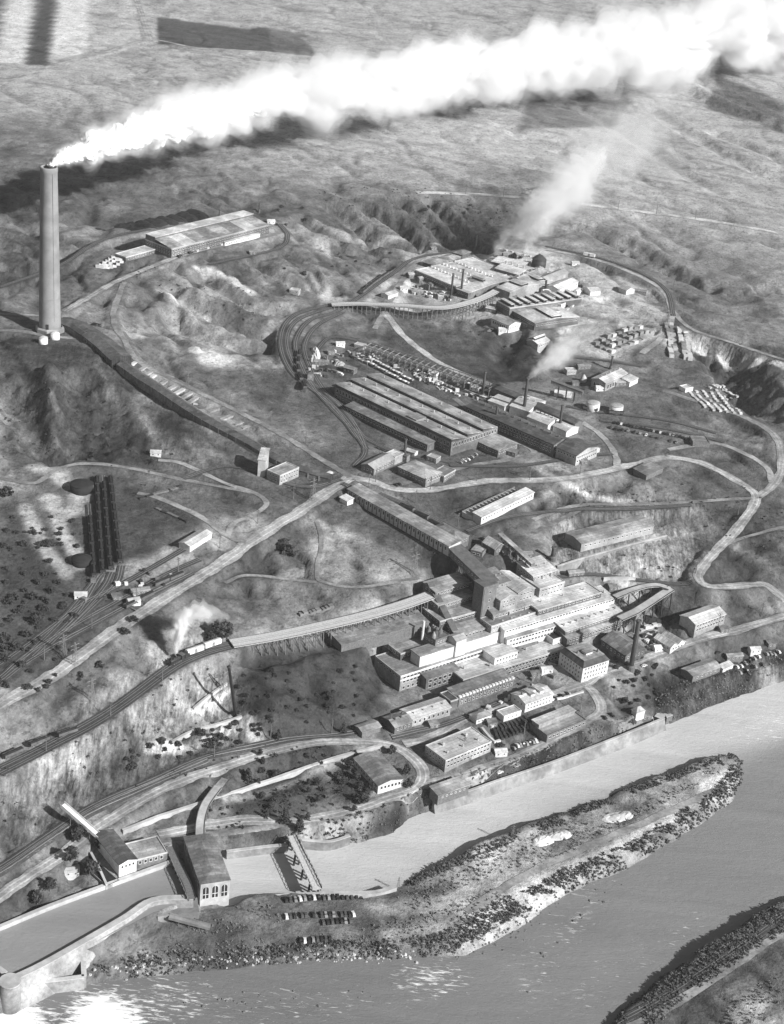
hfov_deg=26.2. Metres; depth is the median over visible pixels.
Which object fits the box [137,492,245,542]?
dirt road
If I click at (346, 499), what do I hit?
end door shed
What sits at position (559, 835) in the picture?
sand heap
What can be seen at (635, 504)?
dirt road
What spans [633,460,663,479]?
bench edge store
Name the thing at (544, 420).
reverberatory roof
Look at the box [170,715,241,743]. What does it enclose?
bluff ledge
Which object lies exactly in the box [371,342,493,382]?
crane rail
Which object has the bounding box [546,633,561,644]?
corner bin
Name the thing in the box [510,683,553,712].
white dormered house
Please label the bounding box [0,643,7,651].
bush
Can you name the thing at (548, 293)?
works bay
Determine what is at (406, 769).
garden tree
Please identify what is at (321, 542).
dirt road
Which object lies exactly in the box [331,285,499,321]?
curved trestle
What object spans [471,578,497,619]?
gallery tower
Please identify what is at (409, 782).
garden tree
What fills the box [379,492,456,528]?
railway bed
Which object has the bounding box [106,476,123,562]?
railway bed
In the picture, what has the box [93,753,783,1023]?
willow scrub
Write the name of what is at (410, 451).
shed
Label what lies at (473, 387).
shed
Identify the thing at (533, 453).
dirt road
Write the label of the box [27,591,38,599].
bush
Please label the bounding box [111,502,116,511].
ore wagon
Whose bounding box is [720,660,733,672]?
white lean to
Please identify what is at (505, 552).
shed
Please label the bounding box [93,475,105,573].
railway bed
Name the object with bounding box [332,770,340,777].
garden tree
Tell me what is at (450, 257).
pavilion
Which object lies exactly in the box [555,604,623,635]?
vented wing
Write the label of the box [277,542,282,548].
bush
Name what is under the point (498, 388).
dark gallery
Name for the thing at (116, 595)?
shed
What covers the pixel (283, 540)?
bush
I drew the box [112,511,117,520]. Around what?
ore wagon
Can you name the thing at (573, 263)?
shed
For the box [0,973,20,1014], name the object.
round pier
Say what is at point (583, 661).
office building
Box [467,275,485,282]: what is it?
works bay
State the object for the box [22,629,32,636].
bush
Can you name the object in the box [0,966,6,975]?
spill crest
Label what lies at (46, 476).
dirt road
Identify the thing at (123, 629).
bush
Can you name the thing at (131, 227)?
coal heap
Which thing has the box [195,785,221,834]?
lane bridge
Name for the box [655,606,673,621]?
ore heap
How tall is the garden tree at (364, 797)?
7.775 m
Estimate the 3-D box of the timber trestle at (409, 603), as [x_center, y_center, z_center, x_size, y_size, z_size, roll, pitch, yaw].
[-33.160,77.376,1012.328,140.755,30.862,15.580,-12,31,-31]
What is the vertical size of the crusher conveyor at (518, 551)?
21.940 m
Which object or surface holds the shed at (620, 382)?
on the ground
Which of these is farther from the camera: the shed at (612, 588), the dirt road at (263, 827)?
the shed at (612, 588)
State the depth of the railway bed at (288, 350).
1320.25 m
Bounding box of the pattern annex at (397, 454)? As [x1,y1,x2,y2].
[386,449,403,464]
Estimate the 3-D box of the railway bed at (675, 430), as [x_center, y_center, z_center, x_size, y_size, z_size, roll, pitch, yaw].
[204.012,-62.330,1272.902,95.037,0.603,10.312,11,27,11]
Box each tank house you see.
[415,257,506,292]
[456,275,510,299]
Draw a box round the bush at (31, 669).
[26,667,34,672]
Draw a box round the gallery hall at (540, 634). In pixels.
[504,602,619,646]
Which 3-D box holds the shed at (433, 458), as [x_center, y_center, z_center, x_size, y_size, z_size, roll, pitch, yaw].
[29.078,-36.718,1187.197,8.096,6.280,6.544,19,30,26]
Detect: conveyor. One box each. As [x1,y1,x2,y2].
[498,532,535,566]
[551,379,583,400]
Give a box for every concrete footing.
[168,384,177,389]
[174,388,185,394]
[180,391,192,398]
[187,396,198,403]
[207,407,219,411]
[220,414,232,419]
[233,421,243,425]
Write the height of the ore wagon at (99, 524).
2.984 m
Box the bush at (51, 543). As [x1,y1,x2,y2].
[46,539,55,546]
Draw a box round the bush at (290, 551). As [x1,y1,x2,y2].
[281,544,298,556]
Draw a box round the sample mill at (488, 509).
[461,486,534,524]
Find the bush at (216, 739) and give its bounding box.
[209,737,218,744]
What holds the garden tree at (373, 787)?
on the ground
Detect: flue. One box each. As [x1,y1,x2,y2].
[61,317,131,368]
[116,360,333,482]
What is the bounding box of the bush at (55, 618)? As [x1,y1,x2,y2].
[50,616,58,621]
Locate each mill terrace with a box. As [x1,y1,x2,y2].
[422,572,471,606]
[422,603,476,631]
[425,589,472,612]
[446,617,486,635]
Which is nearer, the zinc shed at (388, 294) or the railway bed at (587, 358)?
the railway bed at (587, 358)
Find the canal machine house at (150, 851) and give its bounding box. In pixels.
[125,836,167,868]
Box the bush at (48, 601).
[43,598,51,603]
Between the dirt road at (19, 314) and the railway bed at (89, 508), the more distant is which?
the dirt road at (19, 314)
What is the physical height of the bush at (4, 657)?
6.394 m
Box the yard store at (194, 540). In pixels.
[178,529,212,551]
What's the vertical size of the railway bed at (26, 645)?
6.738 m
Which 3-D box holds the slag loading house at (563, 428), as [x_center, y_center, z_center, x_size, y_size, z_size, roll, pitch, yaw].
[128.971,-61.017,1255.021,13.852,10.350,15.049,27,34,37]
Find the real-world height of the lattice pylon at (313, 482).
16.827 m
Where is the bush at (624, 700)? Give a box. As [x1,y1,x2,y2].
[620,697,628,702]
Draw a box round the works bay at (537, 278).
[509,270,552,287]
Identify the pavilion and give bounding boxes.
[421,257,448,266]
[438,253,460,261]
[453,249,470,258]
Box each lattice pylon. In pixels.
[59,634,66,656]
[71,643,78,665]
[87,678,94,698]
[220,670,227,692]
[309,478,316,500]
[411,552,418,575]
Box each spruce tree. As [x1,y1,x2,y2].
[244,767,253,783]
[263,809,268,818]
[274,729,282,740]
[279,807,289,824]
[294,815,305,833]
[304,812,310,820]
[340,722,346,732]
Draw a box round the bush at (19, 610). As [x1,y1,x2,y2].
[13,608,23,613]
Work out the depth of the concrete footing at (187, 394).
1224.63 m
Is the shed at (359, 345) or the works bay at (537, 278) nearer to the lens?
the shed at (359, 345)
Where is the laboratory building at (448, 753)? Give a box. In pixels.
[424,727,491,772]
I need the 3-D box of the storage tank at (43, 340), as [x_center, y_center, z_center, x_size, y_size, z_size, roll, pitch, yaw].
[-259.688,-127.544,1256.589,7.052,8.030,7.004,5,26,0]
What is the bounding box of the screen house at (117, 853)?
[95,829,137,877]
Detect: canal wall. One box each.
[0,860,171,930]
[16,895,192,1010]
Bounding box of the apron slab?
[157,898,198,921]
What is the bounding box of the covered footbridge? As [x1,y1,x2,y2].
[60,801,99,839]
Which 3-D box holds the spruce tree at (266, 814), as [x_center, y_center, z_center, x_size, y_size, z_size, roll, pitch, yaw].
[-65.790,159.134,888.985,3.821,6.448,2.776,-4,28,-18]
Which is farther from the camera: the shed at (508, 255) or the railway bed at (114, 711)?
the shed at (508, 255)
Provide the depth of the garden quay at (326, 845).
883.33 m
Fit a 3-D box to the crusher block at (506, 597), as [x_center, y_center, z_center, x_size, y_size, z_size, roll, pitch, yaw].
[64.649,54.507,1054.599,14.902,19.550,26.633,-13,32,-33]
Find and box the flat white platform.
[554,389,571,397]
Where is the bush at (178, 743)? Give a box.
[175,740,181,746]
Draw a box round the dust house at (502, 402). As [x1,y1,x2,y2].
[487,394,514,410]
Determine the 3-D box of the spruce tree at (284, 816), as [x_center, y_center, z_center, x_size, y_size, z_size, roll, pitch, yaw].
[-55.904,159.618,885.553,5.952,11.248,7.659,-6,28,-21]
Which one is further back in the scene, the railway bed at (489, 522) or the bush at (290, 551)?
the railway bed at (489, 522)
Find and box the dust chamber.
[509,395,545,418]
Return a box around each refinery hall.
[510,266,547,279]
[513,305,553,318]
[517,306,578,329]
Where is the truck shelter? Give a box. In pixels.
[689,435,709,446]
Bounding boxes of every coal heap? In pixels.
[114,223,130,228]
[125,221,146,230]
[135,220,156,228]
[144,218,167,226]
[157,216,178,224]
[167,214,186,221]
[175,211,197,222]
[186,209,208,220]
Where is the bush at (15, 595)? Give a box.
[12,592,19,599]
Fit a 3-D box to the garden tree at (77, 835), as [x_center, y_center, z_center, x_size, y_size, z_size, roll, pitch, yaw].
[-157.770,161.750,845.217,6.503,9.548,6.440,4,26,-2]
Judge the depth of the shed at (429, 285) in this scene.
1493.90 m
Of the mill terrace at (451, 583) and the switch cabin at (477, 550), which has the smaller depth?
the mill terrace at (451, 583)
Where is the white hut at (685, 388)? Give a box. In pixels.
[679,384,692,392]
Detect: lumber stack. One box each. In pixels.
[605,333,611,338]
[609,342,615,347]
[609,348,615,353]
[615,339,621,345]
[632,332,638,337]
[637,330,643,335]
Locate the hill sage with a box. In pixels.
[0,187,783,825]
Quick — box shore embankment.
[432,717,665,813]
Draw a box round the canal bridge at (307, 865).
[287,835,321,891]
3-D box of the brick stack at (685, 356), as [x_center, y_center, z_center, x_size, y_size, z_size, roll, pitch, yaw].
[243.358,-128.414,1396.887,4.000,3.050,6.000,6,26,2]
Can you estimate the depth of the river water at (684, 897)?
854.99 m
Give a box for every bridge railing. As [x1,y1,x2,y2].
[165,845,187,898]
[287,834,312,889]
[296,832,322,887]
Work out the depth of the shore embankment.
965.17 m
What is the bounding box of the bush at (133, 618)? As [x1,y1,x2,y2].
[127,615,138,621]
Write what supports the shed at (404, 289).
on the ground
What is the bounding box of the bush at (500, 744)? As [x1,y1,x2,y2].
[496,742,504,747]
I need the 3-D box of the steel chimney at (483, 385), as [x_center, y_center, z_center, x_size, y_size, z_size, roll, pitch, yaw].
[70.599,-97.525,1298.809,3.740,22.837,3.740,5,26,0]
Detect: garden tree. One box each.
[32,889,42,903]
[43,877,56,891]
[63,845,78,862]
[70,827,82,841]
[72,824,86,837]
[84,858,101,875]
[94,837,100,848]
[205,631,215,639]
[211,624,224,637]
[213,618,233,637]
[223,623,233,639]
[258,791,265,798]
[270,769,277,775]
[315,794,321,802]
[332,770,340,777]
[339,777,346,784]
[345,760,354,769]
[351,792,358,798]
[351,805,357,810]
[353,770,360,778]
[355,792,369,803]
[356,781,363,789]
[365,788,370,794]
[369,784,375,791]
[388,744,396,753]
[402,763,410,774]
[404,777,413,787]
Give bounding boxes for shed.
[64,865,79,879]
[74,591,87,599]
[95,320,103,327]
[110,591,122,599]
[125,596,140,605]
[129,586,150,596]
[150,449,161,457]
[266,219,275,224]
[289,287,300,295]
[306,372,313,380]
[314,359,328,365]
[326,349,334,354]
[329,610,429,651]
[335,341,344,347]
[339,494,353,505]
[343,364,356,374]
[347,483,461,555]
[354,342,365,350]
[381,289,398,299]
[399,286,408,292]
[402,453,409,462]
[406,271,415,278]
[406,448,417,455]
[410,289,423,294]
[417,276,424,282]
[426,282,433,289]
[426,453,440,463]
[427,719,439,727]
[429,369,438,376]
[429,775,469,805]
[436,293,446,299]
[450,379,457,385]
[469,384,479,391]
[485,305,497,313]
[486,717,497,727]
[493,747,507,756]
[498,327,507,334]
[501,548,511,555]
[502,253,512,257]
[506,448,518,456]
[513,251,523,258]
[514,550,533,559]
[520,321,526,328]
[529,669,540,678]
[539,665,553,675]
[564,367,576,374]
[564,515,654,551]
[566,568,584,576]
[570,261,579,265]
[571,380,579,385]
[574,289,582,294]
[576,363,590,369]
[580,458,588,464]
[595,385,603,390]
[607,583,617,593]
[615,379,626,386]
[634,288,646,295]
[642,711,652,723]
[652,644,664,651]
[679,604,726,637]
[681,658,721,682]
[718,625,729,632]
[724,652,743,662]
[747,645,761,656]
[766,639,776,649]
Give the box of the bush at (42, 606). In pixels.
[38,603,48,610]
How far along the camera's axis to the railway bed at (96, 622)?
959.94 m
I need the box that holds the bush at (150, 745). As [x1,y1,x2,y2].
[147,742,154,747]
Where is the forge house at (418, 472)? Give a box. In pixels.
[397,460,442,486]
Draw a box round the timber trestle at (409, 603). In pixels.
[229,591,436,655]
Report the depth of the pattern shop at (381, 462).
1160.26 m
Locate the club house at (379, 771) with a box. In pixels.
[353,751,403,793]
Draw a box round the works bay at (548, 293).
[538,290,555,299]
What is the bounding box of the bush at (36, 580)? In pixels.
[34,578,40,583]
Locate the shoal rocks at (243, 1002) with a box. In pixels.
[159,986,371,1013]
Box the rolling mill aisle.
[344,400,436,451]
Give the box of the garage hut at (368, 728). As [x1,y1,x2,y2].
[354,719,381,737]
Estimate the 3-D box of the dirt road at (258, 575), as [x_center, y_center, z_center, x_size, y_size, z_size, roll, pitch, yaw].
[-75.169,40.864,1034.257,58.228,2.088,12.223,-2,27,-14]
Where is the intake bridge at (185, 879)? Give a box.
[166,846,195,900]
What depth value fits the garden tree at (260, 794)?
904.03 m
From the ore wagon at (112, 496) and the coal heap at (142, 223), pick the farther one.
the coal heap at (142, 223)
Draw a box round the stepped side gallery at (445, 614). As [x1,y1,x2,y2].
[427,581,457,633]
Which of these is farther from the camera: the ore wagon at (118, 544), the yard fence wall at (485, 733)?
the ore wagon at (118, 544)
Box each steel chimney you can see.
[403,438,407,452]
[449,273,453,299]
[460,269,464,288]
[480,371,486,395]
[523,377,529,406]
[549,546,556,562]
[559,405,563,422]
[609,356,613,368]
[627,619,641,672]
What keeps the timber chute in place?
on the ground
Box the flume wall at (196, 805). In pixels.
[122,743,382,834]
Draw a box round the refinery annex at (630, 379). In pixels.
[621,374,638,386]
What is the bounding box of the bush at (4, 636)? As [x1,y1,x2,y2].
[0,632,11,642]
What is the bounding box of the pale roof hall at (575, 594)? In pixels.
[530,581,601,615]
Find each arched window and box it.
[202,886,209,899]
[211,885,218,897]
[220,884,227,896]
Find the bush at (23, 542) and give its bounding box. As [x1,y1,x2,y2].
[19,539,27,545]
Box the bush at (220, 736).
[217,734,223,739]
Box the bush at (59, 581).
[53,579,61,584]
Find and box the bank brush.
[138,651,783,1023]
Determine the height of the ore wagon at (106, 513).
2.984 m
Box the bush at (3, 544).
[0,542,7,547]
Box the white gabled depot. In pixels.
[618,284,634,294]
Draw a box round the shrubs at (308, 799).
[209,745,408,836]
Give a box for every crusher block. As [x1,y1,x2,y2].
[480,607,535,632]
[487,566,510,586]
[487,599,533,618]
[495,584,518,610]
[500,570,535,601]
[516,555,556,580]
[520,573,564,596]
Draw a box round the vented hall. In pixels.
[499,585,615,642]
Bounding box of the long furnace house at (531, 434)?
[465,400,568,456]
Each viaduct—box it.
[612,582,670,606]
[615,586,674,632]
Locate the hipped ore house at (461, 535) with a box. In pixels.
[435,522,468,546]
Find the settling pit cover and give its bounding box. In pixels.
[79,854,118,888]
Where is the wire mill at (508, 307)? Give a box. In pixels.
[496,289,581,315]
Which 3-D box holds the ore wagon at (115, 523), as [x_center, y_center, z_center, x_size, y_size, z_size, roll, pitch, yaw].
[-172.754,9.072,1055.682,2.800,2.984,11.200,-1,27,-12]
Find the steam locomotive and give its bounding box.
[168,651,192,665]
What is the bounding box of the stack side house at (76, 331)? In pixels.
[69,324,86,340]
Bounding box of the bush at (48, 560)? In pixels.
[45,558,52,562]
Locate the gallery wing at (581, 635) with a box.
[559,619,623,646]
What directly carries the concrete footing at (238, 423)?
on the ground
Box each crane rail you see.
[366,346,489,387]
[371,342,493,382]
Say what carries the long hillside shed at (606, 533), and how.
on the ground
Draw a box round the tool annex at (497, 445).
[478,434,518,457]
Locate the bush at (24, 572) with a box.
[21,570,27,575]
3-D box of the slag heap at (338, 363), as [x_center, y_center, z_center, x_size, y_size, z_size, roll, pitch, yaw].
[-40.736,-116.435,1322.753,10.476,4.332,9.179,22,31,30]
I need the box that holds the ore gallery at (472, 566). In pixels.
[448,544,499,592]
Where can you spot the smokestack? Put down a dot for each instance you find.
(49, 295)
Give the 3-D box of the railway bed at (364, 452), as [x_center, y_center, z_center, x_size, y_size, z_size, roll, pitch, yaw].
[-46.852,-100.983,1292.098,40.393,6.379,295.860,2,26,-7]
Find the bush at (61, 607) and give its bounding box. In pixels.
[58,604,66,609]
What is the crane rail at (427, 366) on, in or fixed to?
on the gantry frame
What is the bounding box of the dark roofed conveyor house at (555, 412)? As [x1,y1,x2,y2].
[534,402,583,431]
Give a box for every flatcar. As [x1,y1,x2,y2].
[371,358,381,363]
[376,366,387,372]
[381,363,391,369]
[387,372,398,377]
[391,369,402,375]
[398,378,409,384]
[402,375,414,380]
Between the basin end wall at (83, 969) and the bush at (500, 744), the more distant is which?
the bush at (500, 744)
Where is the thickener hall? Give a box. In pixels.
[382,636,423,659]
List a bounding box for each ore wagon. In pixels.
[88,514,92,523]
[88,524,93,533]
[89,533,93,543]
[90,543,94,553]
[90,553,95,563]
[91,564,96,575]
[95,475,98,483]
[95,484,99,493]
[96,493,100,502]
[96,502,100,511]
[97,512,101,520]
[97,521,101,530]
[98,530,102,540]
[98,540,103,550]
[99,550,103,560]
[100,560,104,571]
[102,480,106,489]
[102,490,106,498]
[103,499,107,508]
[104,508,108,517]
[104,517,109,526]
[105,527,109,536]
[106,536,110,546]
[107,546,111,556]
[108,475,112,483]
[108,556,112,568]
[109,484,113,492]
[110,493,114,502]
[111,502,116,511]
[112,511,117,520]
[113,520,118,530]
[114,530,119,539]
[115,540,120,550]
[117,550,121,561]
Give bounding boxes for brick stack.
[683,354,687,359]
[688,355,692,360]
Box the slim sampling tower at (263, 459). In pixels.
[257,447,269,476]
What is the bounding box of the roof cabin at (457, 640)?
[448,632,467,656]
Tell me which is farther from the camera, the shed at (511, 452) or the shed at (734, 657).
the shed at (511, 452)
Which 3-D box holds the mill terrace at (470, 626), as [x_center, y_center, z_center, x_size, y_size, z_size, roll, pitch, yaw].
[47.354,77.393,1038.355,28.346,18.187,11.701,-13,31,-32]
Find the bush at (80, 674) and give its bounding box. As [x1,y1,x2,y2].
[76,671,83,677]
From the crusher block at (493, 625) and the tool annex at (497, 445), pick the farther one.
the tool annex at (497, 445)
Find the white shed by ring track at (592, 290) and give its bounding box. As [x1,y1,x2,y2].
[583,286,600,295]
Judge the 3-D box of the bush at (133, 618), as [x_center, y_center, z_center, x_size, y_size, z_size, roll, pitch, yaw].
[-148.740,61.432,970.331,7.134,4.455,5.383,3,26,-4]
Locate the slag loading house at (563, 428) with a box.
[552,421,577,436]
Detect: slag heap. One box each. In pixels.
[311,346,319,358]
[333,360,344,367]
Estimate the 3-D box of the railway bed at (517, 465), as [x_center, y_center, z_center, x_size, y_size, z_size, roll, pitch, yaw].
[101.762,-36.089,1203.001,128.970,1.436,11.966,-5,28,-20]
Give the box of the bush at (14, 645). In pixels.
[8,641,24,651]
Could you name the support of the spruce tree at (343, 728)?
on the ground
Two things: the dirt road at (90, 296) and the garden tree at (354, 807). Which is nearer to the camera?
the garden tree at (354, 807)
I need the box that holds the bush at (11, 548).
[8,546,14,551]
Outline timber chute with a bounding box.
[168,913,210,929]
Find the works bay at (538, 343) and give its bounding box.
[526,334,549,352]
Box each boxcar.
[185,644,203,654]
[203,637,221,648]
[583,252,594,257]
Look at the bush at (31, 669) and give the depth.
915.72 m
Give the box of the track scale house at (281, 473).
[267,462,298,484]
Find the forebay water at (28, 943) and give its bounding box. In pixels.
[0,864,184,976]
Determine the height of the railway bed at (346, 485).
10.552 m
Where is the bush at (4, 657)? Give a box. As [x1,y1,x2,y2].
[0,652,10,661]
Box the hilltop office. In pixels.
[115,245,155,261]
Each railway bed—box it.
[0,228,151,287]
[0,548,186,666]
[0,558,201,678]
[0,571,194,684]
[0,642,231,768]
[0,645,238,775]
[0,723,385,867]
[0,758,209,876]
[13,574,98,665]
[30,573,104,656]
[47,572,114,644]
[63,565,124,631]
[86,504,97,576]
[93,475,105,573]
[100,475,114,569]
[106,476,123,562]
[143,373,258,455]
[182,465,342,487]
[207,224,289,264]
[278,303,358,437]
[284,306,365,435]
[293,249,466,448]
[302,311,367,465]
[317,336,488,387]
[317,391,449,462]
[340,482,467,547]
[358,354,486,397]
[366,349,485,391]
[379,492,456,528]
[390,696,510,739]
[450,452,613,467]
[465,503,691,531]
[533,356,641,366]
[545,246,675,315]
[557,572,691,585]
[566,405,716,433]
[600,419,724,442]
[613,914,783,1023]
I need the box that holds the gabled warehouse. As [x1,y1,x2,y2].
[600,630,645,663]
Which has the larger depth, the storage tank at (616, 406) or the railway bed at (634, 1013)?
the storage tank at (616, 406)
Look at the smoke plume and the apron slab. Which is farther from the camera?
the smoke plume
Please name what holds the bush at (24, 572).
on the ground
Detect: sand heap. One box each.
[532,835,553,846]
[545,830,571,840]
[600,811,633,822]
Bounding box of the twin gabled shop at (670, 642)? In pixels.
[654,630,685,653]
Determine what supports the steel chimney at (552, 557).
on the ground
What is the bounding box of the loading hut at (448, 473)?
[437,465,455,482]
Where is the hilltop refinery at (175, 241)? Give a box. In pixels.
[145,210,268,257]
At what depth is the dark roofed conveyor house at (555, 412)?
1262.85 m
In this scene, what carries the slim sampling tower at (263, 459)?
on the ground
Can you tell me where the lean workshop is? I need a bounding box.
[382,711,413,733]
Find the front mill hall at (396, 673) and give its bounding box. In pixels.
[374,630,517,691]
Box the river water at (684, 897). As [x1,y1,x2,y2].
[0,681,783,1023]
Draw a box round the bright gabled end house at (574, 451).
[555,438,598,465]
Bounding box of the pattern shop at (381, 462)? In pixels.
[361,453,395,475]
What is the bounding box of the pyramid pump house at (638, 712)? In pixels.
[631,706,645,720]
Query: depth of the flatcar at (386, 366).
1328.57 m
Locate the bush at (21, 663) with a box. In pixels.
[16,660,26,667]
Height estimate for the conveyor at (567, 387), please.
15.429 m
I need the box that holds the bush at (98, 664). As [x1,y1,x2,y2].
[95,660,104,667]
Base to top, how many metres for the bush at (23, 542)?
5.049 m
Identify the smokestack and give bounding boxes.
[36,164,63,334]
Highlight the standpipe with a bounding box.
[227,665,236,716]
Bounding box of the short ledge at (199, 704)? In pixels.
[192,682,226,709]
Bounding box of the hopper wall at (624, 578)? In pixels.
[603,576,635,581]
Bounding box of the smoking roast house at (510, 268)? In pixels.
[495,260,533,275]
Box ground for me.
[0,0,783,1023]
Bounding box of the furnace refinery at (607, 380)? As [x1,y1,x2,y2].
[591,367,627,390]
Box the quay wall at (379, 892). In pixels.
[275,885,396,898]
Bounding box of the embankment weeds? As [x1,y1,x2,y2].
[475,732,622,786]
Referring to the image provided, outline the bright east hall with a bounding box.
[546,277,578,291]
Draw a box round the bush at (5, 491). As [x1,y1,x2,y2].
[0,485,13,496]
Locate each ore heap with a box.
[644,615,662,625]
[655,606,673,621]
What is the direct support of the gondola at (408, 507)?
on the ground
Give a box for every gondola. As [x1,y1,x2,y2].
[2,746,23,758]
[28,734,49,746]
[57,726,77,736]
[123,600,137,607]
[140,590,153,600]
[152,576,169,585]
[168,571,184,579]
[296,364,300,371]
[298,372,303,379]
[301,380,306,387]
[399,502,414,510]
[413,510,428,518]
[428,518,439,524]
[609,410,623,414]
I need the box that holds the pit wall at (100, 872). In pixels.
[90,852,107,889]
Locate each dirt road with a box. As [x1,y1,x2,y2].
[0,39,266,85]
[0,313,38,315]
[0,329,78,338]
[0,462,251,493]
[0,476,353,710]
[0,738,429,902]
[63,232,280,311]
[110,282,351,477]
[133,0,153,39]
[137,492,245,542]
[158,459,268,536]
[159,823,284,842]
[197,778,227,831]
[224,574,316,583]
[315,521,416,587]
[350,455,666,492]
[372,250,434,328]
[381,311,492,384]
[390,398,536,487]
[402,613,783,746]
[415,682,606,788]
[416,191,783,234]
[463,785,726,913]
[531,497,750,520]
[532,507,581,533]
[546,249,674,353]
[578,418,620,465]
[603,715,653,733]
[626,929,783,1023]
[665,390,783,498]
[666,455,783,601]
[667,442,775,482]
[675,311,783,359]
[708,525,783,552]
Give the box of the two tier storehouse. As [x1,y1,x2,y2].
[530,705,586,742]
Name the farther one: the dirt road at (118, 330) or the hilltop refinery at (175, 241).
the hilltop refinery at (175, 241)
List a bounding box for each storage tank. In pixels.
[38,336,47,344]
[50,331,59,339]
[70,478,93,495]
[71,553,91,567]
[531,254,546,267]
[580,374,586,382]
[586,400,599,412]
[609,402,623,414]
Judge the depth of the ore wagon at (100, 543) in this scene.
1031.66 m
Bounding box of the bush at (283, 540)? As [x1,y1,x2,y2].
[277,538,290,543]
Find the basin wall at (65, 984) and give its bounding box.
[43,975,83,992]
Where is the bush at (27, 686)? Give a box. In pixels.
[23,683,32,689]
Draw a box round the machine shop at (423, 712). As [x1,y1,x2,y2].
[399,697,451,726]
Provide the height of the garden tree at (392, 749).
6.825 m
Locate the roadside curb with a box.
[552,690,583,700]
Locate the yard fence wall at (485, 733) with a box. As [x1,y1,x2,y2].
[481,727,500,743]
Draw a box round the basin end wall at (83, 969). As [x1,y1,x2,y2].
[81,961,86,987]
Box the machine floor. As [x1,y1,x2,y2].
[453,640,565,683]
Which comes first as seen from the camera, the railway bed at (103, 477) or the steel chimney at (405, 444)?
the railway bed at (103, 477)
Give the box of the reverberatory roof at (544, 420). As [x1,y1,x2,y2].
[526,410,558,430]
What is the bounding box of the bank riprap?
[88,945,417,980]
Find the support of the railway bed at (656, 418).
on the ground
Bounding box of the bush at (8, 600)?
[3,598,12,604]
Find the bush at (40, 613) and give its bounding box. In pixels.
[35,611,44,617]
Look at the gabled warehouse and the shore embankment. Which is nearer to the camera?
the shore embankment
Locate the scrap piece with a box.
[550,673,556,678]
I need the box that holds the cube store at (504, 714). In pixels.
[496,705,521,721]
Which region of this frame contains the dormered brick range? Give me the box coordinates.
[447,668,515,706]
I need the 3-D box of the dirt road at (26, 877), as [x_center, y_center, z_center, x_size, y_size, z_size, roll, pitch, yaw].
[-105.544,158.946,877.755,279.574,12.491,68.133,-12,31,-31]
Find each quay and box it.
[226,843,287,858]
[301,834,350,850]
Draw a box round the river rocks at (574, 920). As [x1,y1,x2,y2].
[527,884,622,992]
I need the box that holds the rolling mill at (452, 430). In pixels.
[334,373,497,455]
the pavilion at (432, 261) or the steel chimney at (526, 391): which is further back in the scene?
the pavilion at (432, 261)
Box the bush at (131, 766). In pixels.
[127,763,137,770]
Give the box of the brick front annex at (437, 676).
[420,662,459,689]
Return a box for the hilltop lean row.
[223,233,259,245]
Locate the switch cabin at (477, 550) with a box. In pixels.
[470,544,486,557]
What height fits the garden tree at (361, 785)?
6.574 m
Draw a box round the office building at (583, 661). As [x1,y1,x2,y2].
[558,641,609,681]
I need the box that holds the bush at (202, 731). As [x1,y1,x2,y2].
[197,728,206,735]
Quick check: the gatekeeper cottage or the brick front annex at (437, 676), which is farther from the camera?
the brick front annex at (437, 676)
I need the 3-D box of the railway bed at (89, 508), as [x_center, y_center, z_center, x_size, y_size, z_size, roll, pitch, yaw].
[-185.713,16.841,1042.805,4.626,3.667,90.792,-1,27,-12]
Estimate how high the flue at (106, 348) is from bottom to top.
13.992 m
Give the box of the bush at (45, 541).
[39,539,50,546]
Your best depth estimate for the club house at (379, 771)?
921.88 m
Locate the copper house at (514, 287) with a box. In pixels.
[496,278,539,298]
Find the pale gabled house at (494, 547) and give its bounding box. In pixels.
[482,536,504,555]
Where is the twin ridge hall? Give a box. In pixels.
[540,269,568,286]
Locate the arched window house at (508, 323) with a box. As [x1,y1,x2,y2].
[491,314,520,332]
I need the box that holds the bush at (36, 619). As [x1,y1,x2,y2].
[29,614,43,624]
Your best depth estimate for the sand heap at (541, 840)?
897.60 m
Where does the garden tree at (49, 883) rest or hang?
on the ground
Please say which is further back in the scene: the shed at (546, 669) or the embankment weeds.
the shed at (546, 669)
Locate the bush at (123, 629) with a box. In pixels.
[119,627,130,634]
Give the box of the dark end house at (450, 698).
[440,690,457,711]
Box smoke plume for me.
[47,36,783,168]
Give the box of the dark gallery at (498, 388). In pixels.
[489,383,529,398]
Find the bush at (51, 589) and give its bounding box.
[47,586,56,593]
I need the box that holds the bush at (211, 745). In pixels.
[206,741,216,748]
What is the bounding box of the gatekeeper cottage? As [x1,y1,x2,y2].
[469,709,491,723]
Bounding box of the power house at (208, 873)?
[183,833,230,906]
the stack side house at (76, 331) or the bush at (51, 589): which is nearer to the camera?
the bush at (51, 589)
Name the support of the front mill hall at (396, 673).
on the ground
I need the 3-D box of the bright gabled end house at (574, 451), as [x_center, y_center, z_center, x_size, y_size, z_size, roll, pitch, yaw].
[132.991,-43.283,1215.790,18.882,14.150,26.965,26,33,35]
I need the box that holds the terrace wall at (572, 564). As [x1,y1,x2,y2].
[556,535,667,570]
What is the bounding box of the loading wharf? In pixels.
[654,713,672,723]

